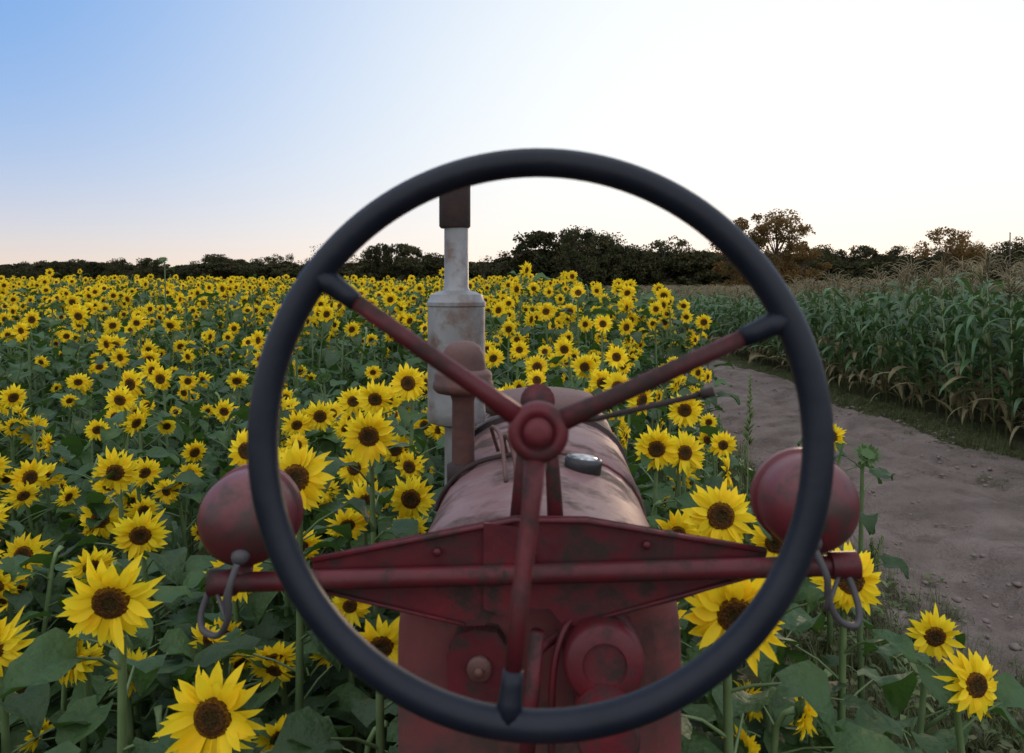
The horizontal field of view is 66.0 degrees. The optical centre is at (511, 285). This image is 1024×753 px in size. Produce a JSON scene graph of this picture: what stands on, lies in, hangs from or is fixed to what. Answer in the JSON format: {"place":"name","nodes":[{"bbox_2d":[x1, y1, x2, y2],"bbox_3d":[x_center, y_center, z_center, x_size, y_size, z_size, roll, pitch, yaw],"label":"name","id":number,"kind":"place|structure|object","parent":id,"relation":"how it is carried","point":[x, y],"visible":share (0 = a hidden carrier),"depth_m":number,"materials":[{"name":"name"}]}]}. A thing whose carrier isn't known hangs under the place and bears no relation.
{"place":"outdoors","nodes":[
{"label":"outdoors","id":0,"kind":"place"},
{"bbox_2d":[0,261,917,752],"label":"sunflower field","id":1,"kind":"structure","parent":0,"point":[68,329],"depth_m":5.51,"materials":[{"name":"plant"}]},
{"bbox_2d":[0,300,1023,752],"bbox_3d":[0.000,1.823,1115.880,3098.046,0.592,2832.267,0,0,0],"label":"ground","id":2,"kind":"structure","parent":0,"point":[1000,426],"depth_m":10.22,"materials":[{"name":"soil"}]},
{"bbox_2d":[0,540,61,751],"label":"sunflower","id":3,"kind":"object","parent":2,"relation":"on","point":[8,564],"visible":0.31,"depth_m":2.68,"materials":[{"name":"green plant"}]},
{"bbox_2d":[1,533,76,702],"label":"sunflower","id":4,"kind":"object","parent":2,"relation":"on","point":[27,546],"visible":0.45,"depth_m":3.00,"materials":[{"name":"yellow plant"}]},
{"bbox_2d":[0,417,83,583],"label":"sunflower","id":5,"kind":"object","parent":2,"relation":"on","point":[72,442],"visible":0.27,"depth_m":4.44,"materials":[{"name":"green plant"}]},
{"bbox_2d":[0,458,87,632],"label":"sunflower","id":6,"kind":"object","parent":2,"relation":"on","point":[33,472],"visible":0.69,"depth_m":3.43,"materials":[{"name":"yellow plant"}]},
{"bbox_2d":[0,605,107,752],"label":"sunflower","id":7,"kind":"object","parent":2,"relation":"on","point":[29,705],"visible":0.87,"depth_m":1.75,"materials":[{"name":"green plant"}]},
{"bbox_2d":[0,628,176,752],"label":"sunflower","id":8,"kind":"object","parent":2,"relation":"on","point":[18,733],"visible":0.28,"depth_m":2.05,"materials":[{"name":"green plant"}]},
{"bbox_2d":[0,553,194,752],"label":"sunflower","id":9,"kind":"object","parent":2,"relation":"on","point":[110,603],"visible":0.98,"depth_m":1.51,"materials":[{"name":"yellow plant"}]},
{"bbox_2d":[38,497,185,738],"bbox_3d":[-1.602,1.392,3.180,0.522,1.119,0.535,0,0,22],"label":"sunflower","id":10,"kind":"object","parent":2,"relation":"on","point":[100,527],"visible":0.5,"depth_m":3.10,"materials":[{"name":"green plant"}]},
{"bbox_2d":[60,619,173,734],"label":"sunflower","id":11,"kind":"object","parent":2,"relation":"on","point":[162,627],"visible":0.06,"depth_m":2.76,"materials":[{"name":"green plant"}]},
{"bbox_2d":[55,580,197,752],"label":"sunflower","id":12,"kind":"object","parent":2,"relation":"on","point":[175,641],"visible":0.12,"depth_m":1.98,"materials":[{"name":"green plant"}]},
{"bbox_2d":[54,445,204,659],"bbox_3d":[-1.444,1.272,2.987,0.480,1.358,0.516,0,0,31],"label":"sunflower","id":13,"kind":"object","parent":2,"relation":"on","point":[115,472],"visible":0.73,"depth_m":2.91,"materials":[{"name":"yellow plant"}]},
{"bbox_2d":[67,507,222,741],"bbox_3d":[-1.165,1.328,2.551,0.481,1.245,0.434,0,0,0],"label":"sunflower","id":14,"kind":"object","parent":2,"relation":"on","point":[143,534],"visible":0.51,"depth_m":2.49,"materials":[{"name":"yellow plant"}]},
{"bbox_2d":[147,257,183,410],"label":"budding sunflower","id":15,"kind":"object","parent":2,"relation":"on","point":[159,283],"visible":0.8,"depth_m":10.05,"materials":[{"name":"green plant"}]},
{"bbox_2d":[131,560,311,707],"bbox_3d":[-0.830,1.357,2.379,0.488,1.188,0.499,0,0,25],"label":"sunflower","id":16,"kind":"object","parent":2,"relation":"on","point":[193,579],"visible":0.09,"depth_m":2.32,"materials":[{"name":"green plant"}]},
{"bbox_2d":[187,429,292,708],"bbox_3d":[-0.943,1.240,2.971,0.423,1.421,0.543,0,0,0],"label":"sunflower","id":17,"kind":"object","parent":2,"relation":"on","point":[238,450],"visible":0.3,"depth_m":2.90,"materials":[{"name":"yellow plant"}]},
{"bbox_2d":[153,661,342,752],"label":"sunflower","id":18,"kind":"object","parent":2,"relation":"on","point":[213,716],"visible":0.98,"depth_m":1.41,"materials":[{"name":"yellow plant"}]},
{"bbox_2d":[235,464,310,607],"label":"sunflower","id":19,"kind":"object","parent":2,"relation":"on","point":[306,520],"visible":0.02,"depth_m":3.25,"materials":[{"name":"green plant"}]},
{"bbox_2d":[182,437,375,752],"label":"sunflower","id":20,"kind":"object","parent":2,"relation":"on","point":[302,468],"visible":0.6,"depth_m":2.04,"materials":[{"name":"green plant"}]},
{"bbox_2d":[191,508,374,716],"bbox_3d":[-0.762,1.256,2.554,0.554,1.390,0.485,0,0,-38],"label":"sunflower","id":21,"kind":"object","parent":2,"relation":"on","point":[257,603],"visible":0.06,"depth_m":2.55,"materials":[{"name":"green plant"}]},
{"bbox_2d":[280,397,315,514],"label":"sunflower","id":22,"kind":"object","parent":2,"relation":"on","point":[291,401],"visible":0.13,"depth_m":4.60,"materials":[{"name":"yellow plant"}]},
{"bbox_2d":[291,400,358,670],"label":"sunflower","id":23,"kind":"object","parent":2,"relation":"on","point":[321,415],"visible":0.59,"depth_m":3.89,"materials":[{"name":"yellow plant"}]},
{"bbox_2d":[303,399,350,514],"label":"sunflower","id":24,"kind":"object","parent":2,"relation":"on","point":[336,407],"visible":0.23,"depth_m":4.60,"materials":[{"name":"yellow plant"}]},
{"bbox_2d":[270,614,399,752],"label":"sunflower","id":25,"kind":"object","parent":2,"relation":"on","point":[309,726],"visible":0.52,"depth_m":1.49,"materials":[{"name":"green plant"}]},
{"bbox_2d":[303,451,387,696],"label":"sunflower","id":26,"kind":"object","parent":2,"relation":"on","point":[349,474],"visible":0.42,"depth_m":3.10,"materials":[{"name":"yellow plant"}]},
{"bbox_2d":[310,478,397,725],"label":"sunflower","id":27,"kind":"object","parent":2,"relation":"on","point":[360,492],"visible":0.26,"depth_m":2.80,"materials":[{"name":"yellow plant"}]},
{"bbox_2d":[303,407,418,752],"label":"sunflower","id":28,"kind":"object","parent":2,"relation":"on","point":[369,436],"visible":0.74,"depth_m":2.50,"materials":[{"name":"yellow plant"}]},
{"bbox_2d":[327,377,433,720],"bbox_3d":[-0.566,1.177,3.507,0.474,1.547,0.493,0,0,0],"label":"sunflower","id":29,"kind":"object","parent":2,"relation":"on","point":[372,398],"visible":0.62,"depth_m":3.45,"materials":[{"name":"yellow plant"}]},
{"bbox_2d":[339,384,428,536],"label":"sunflower","id":30,"kind":"object","parent":2,"relation":"on","point":[396,402],"visible":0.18,"depth_m":3.90,"materials":[{"name":"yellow plant"}]},
{"bbox_2d":[351,363,444,539],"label":"sunflower","id":31,"kind":"object","parent":2,"relation":"on","point":[406,382],"visible":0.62,"depth_m":3.44,"materials":[{"name":"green plant"}]},
{"bbox_2d":[355,474,442,718],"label":"sunflower","id":32,"kind":"object","parent":2,"relation":"on","point":[411,497],"visible":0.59,"depth_m":2.80,"materials":[{"name":"yellow plant"}]},
{"bbox_2d":[396,419,444,532],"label":"sunflower","id":33,"kind":"object","parent":2,"relation":"on","point":[437,460],"visible":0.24,"depth_m":4.49,"materials":[{"name":"green plant"}]},
{"bbox_2d":[473,256,493,280],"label":"sparse tree","id":34,"kind":"object","parent":2,"relation":"on","point":[484,269],"visible":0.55,"depth_m":127.79,"materials":[{"name":"green plant"}]},
{"bbox_2d":[490,250,508,270],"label":"sparse tree","id":35,"kind":"object","parent":2,"relation":"on","point":[503,252],"visible":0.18,"depth_m":127.87,"materials":[{"name":"green plant"}]},
{"bbox_2d":[0,229,1023,290],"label":"distant treeline","id":36,"kind":"object","parent":2,"relation":"on","point":[663,265],"visible":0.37,"depth_m":127.37,"materials":[{"name":"green plant"}]},
{"bbox_2d":[197,148,862,752],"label":"tractor","id":37,"kind":"object","parent":2,"relation":"on","point":[537,582],"visible":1,"depth_m":1.06,"materials":[{"name":"red metal"}]},
{"bbox_2d":[524,354,567,387],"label":"sunflower","id":38,"kind":"object","parent":2,"relation":"on","point":[537,362],"visible":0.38,"depth_m":5.00,"materials":[{"name":"yellow plant"}]},
{"bbox_2d":[550,225,603,289],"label":"oak tree","id":39,"kind":"object","parent":2,"relation":"on","point":[581,257],"visible":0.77,"depth_m":98.69,"materials":[{"name":"green plant"}]},
{"bbox_2d":[557,354,598,389],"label":"sunflower","id":40,"kind":"object","parent":2,"relation":"on","point":[584,366],"visible":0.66,"depth_m":5.10,"materials":[{"name":"yellow plant"}]},
{"bbox_2d":[575,315,628,413],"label":"sunflower","id":41,"kind":"object","parent":2,"relation":"on","point":[602,323],"visible":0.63,"depth_m":6.50,"materials":[{"name":"yellow plant"}]},
{"bbox_2d":[590,371,645,485],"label":"sunflower","id":42,"kind":"object","parent":2,"relation":"on","point":[617,378],"visible":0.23,"depth_m":4.14,"materials":[{"name":"yellow plant"}]},
{"bbox_2d":[585,345,652,501],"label":"sunflower","id":43,"kind":"object","parent":2,"relation":"on","point":[617,357],"visible":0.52,"depth_m":4.59,"materials":[{"name":"yellow plant"}]},
{"bbox_2d":[608,409,652,500],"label":"sunflower","id":44,"kind":"object","parent":2,"relation":"on","point":[621,425],"visible":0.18,"depth_m":4.21,"materials":[{"name":"yellow plant"}]},
{"bbox_2d":[628,425,697,600],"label":"sunflower","id":45,"kind":"object","parent":2,"relation":"on","point":[654,448],"visible":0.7,"depth_m":3.05,"materials":[{"name":"yellow plant"}]},
{"bbox_2d":[643,430,728,657],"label":"sunflower","id":46,"kind":"object","parent":2,"relation":"on","point":[687,447],"visible":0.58,"depth_m":3.10,"materials":[{"name":"yellow plant"}]},
{"bbox_2d":[656,510,736,698],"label":"sunflower","id":47,"kind":"object","parent":2,"relation":"on","point":[675,523],"visible":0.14,"depth_m":2.20,"materials":[{"name":"yellow plant"}]},
{"bbox_2d":[657,393,739,507],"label":"sunflower","id":48,"kind":"object","parent":2,"relation":"on","point":[682,414],"visible":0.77,"depth_m":3.65,"materials":[{"name":"yellow plant"}]},
{"bbox_2d":[677,602,722,729],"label":"sunflower","id":49,"kind":"object","parent":2,"relation":"on","point":[707,712],"visible":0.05,"depth_m":1.75,"materials":[{"name":"green plant"}]},
{"bbox_2d":[661,456,754,685],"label":"sunflower","id":50,"kind":"object","parent":2,"relation":"on","point":[725,473],"visible":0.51,"depth_m":3.20,"materials":[{"name":"yellow plant"}]},
{"bbox_2d":[703,413,722,476],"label":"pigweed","id":51,"kind":"object","parent":2,"relation":"on","point":[718,463],"visible":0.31,"depth_m":4.29,"materials":[{"name":"green plant"}]},
{"bbox_2d":[669,478,785,752],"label":"sunflower","id":52,"kind":"object","parent":2,"relation":"on","point":[721,513],"visible":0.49,"depth_m":2.00,"materials":[{"name":"yellow plant"}]},
{"bbox_2d":[707,217,765,288],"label":"oak tree","id":53,"kind":"object","parent":2,"relation":"on","point":[741,224],"visible":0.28,"depth_m":90.17,"materials":[{"name":"brown plant"}]},
{"bbox_2d":[731,374,754,667],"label":"pigweed","id":54,"kind":"object","parent":2,"relation":"on","point":[750,416],"visible":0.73,"depth_m":4.00,"materials":[{"name":"green plant"}]},
{"bbox_2d":[681,578,843,752],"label":"sunflower","id":55,"kind":"object","parent":2,"relation":"on","point":[715,614],"visible":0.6,"depth_m":1.36,"materials":[{"name":"green plant"}]},
{"bbox_2d":[736,208,815,288],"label":"oak tree","id":56,"kind":"object","parent":2,"relation":"on","point":[778,221],"visible":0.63,"depth_m":88.87,"materials":[{"name":"brown plant"}]},
{"bbox_2d":[682,525,874,744],"bbox_3d":[0.722,1.283,2.156,0.559,1.335,0.492,0,0,0],"label":"sunflower","id":57,"kind":"object","parent":2,"relation":"on","point":[795,622],"visible":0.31,"depth_m":2.14,"materials":[{"name":"green plant"}]},
{"bbox_2d":[784,577,807,658],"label":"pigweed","id":58,"kind":"object","parent":2,"relation":"on","point":[785,633],"visible":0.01,"depth_m":4.09,"materials":[{"name":"green plant"}]},
{"bbox_2d":[780,240,832,287],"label":"oak tree","id":59,"kind":"object","parent":2,"relation":"on","point":[812,255],"visible":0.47,"depth_m":90.36,"materials":[{"name":"brown plant"}]},
{"bbox_2d":[645,328,1023,752],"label":"grass verge","id":60,"kind":"object","parent":2,"relation":"on","point":[999,732],"depth_m":4.36,"materials":[{"name":"green plant"}]},
{"bbox_2d":[792,424,881,654],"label":"sunflower","id":61,"kind":"object","parent":2,"relation":"on","point":[840,443],"visible":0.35,"depth_m":4.01,"materials":[{"name":"green plant"}]},
{"bbox_2d":[774,541,918,752],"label":"sunflower","id":62,"kind":"object","parent":2,"relation":"on","point":[898,689],"visible":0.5,"depth_m":2.04,"materials":[{"name":"green plant"}]},
{"bbox_2d":[811,443,909,699],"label":"budding sunflower","id":63,"kind":"object","parent":2,"relation":"on","point":[868,455],"visible":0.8,"depth_m":3.35,"materials":[{"name":"green plant"}]},
{"bbox_2d":[847,535,887,678],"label":"pigweed","id":64,"kind":"object","parent":2,"relation":"on","point":[873,554],"visible":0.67,"depth_m":3.89,"materials":[{"name":"green plant"}]},
{"bbox_2d":[890,607,934,746],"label":"pigweed","id":65,"kind":"object","parent":2,"relation":"on","point":[915,692],"visible":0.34,"depth_m":3.20,"materials":[{"name":"green plant"}]},
{"bbox_2d":[854,603,1023,750],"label":"sunflower","id":66,"kind":"object","parent":2,"relation":"on","point":[934,634],"visible":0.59,"depth_m":2.42,"materials":[{"name":"green plant"}]},
{"bbox_2d":[910,226,986,285],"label":"oak tree","id":67,"kind":"object","parent":2,"relation":"on","point":[959,241],"visible":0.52,"depth_m":89.69,"materials":[{"name":"brown plant"}]},
{"bbox_2d":[889,648,1023,752],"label":"sunflower","id":68,"kind":"object","parent":2,"relation":"on","point":[973,685],"visible":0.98,"depth_m":1.93,"materials":[{"name":"yellow plant"}]},
{"bbox_2d":[1009,232,1010,268],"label":"utility pole","id":69,"kind":"object","parent":2,"relation":"on","point":[1009,249],"visible":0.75,"depth_m":59.98,"materials":[{"name":"grey wood"}]},
{"bbox_2d":[0,0,1023,266],"label":"sky","id":70,"kind":"structure","parent":0,"point":[181,132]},
{"bbox_2d":[605,244,1023,445],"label":"corn field","id":71,"kind":"structure","parent":0,"point":[954,337],"depth_m":12.42,"materials":[{"name":"green plant"}]},
{"bbox_2d":[613,323,1023,731],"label":"dirt path","id":72,"kind":"structure","parent":0,"point":[959,500],"depth_m":6.78,"materials":[{"name":"brown soil"}]},
{"bbox_2d":[706,358,1022,723],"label":"path stones","id":73,"kind":"object","parent":72,"relation":"on","point":[1015,646],"visible":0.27,"depth_m":5.78,"materials":[{"name":"grey stone"}]}
]}

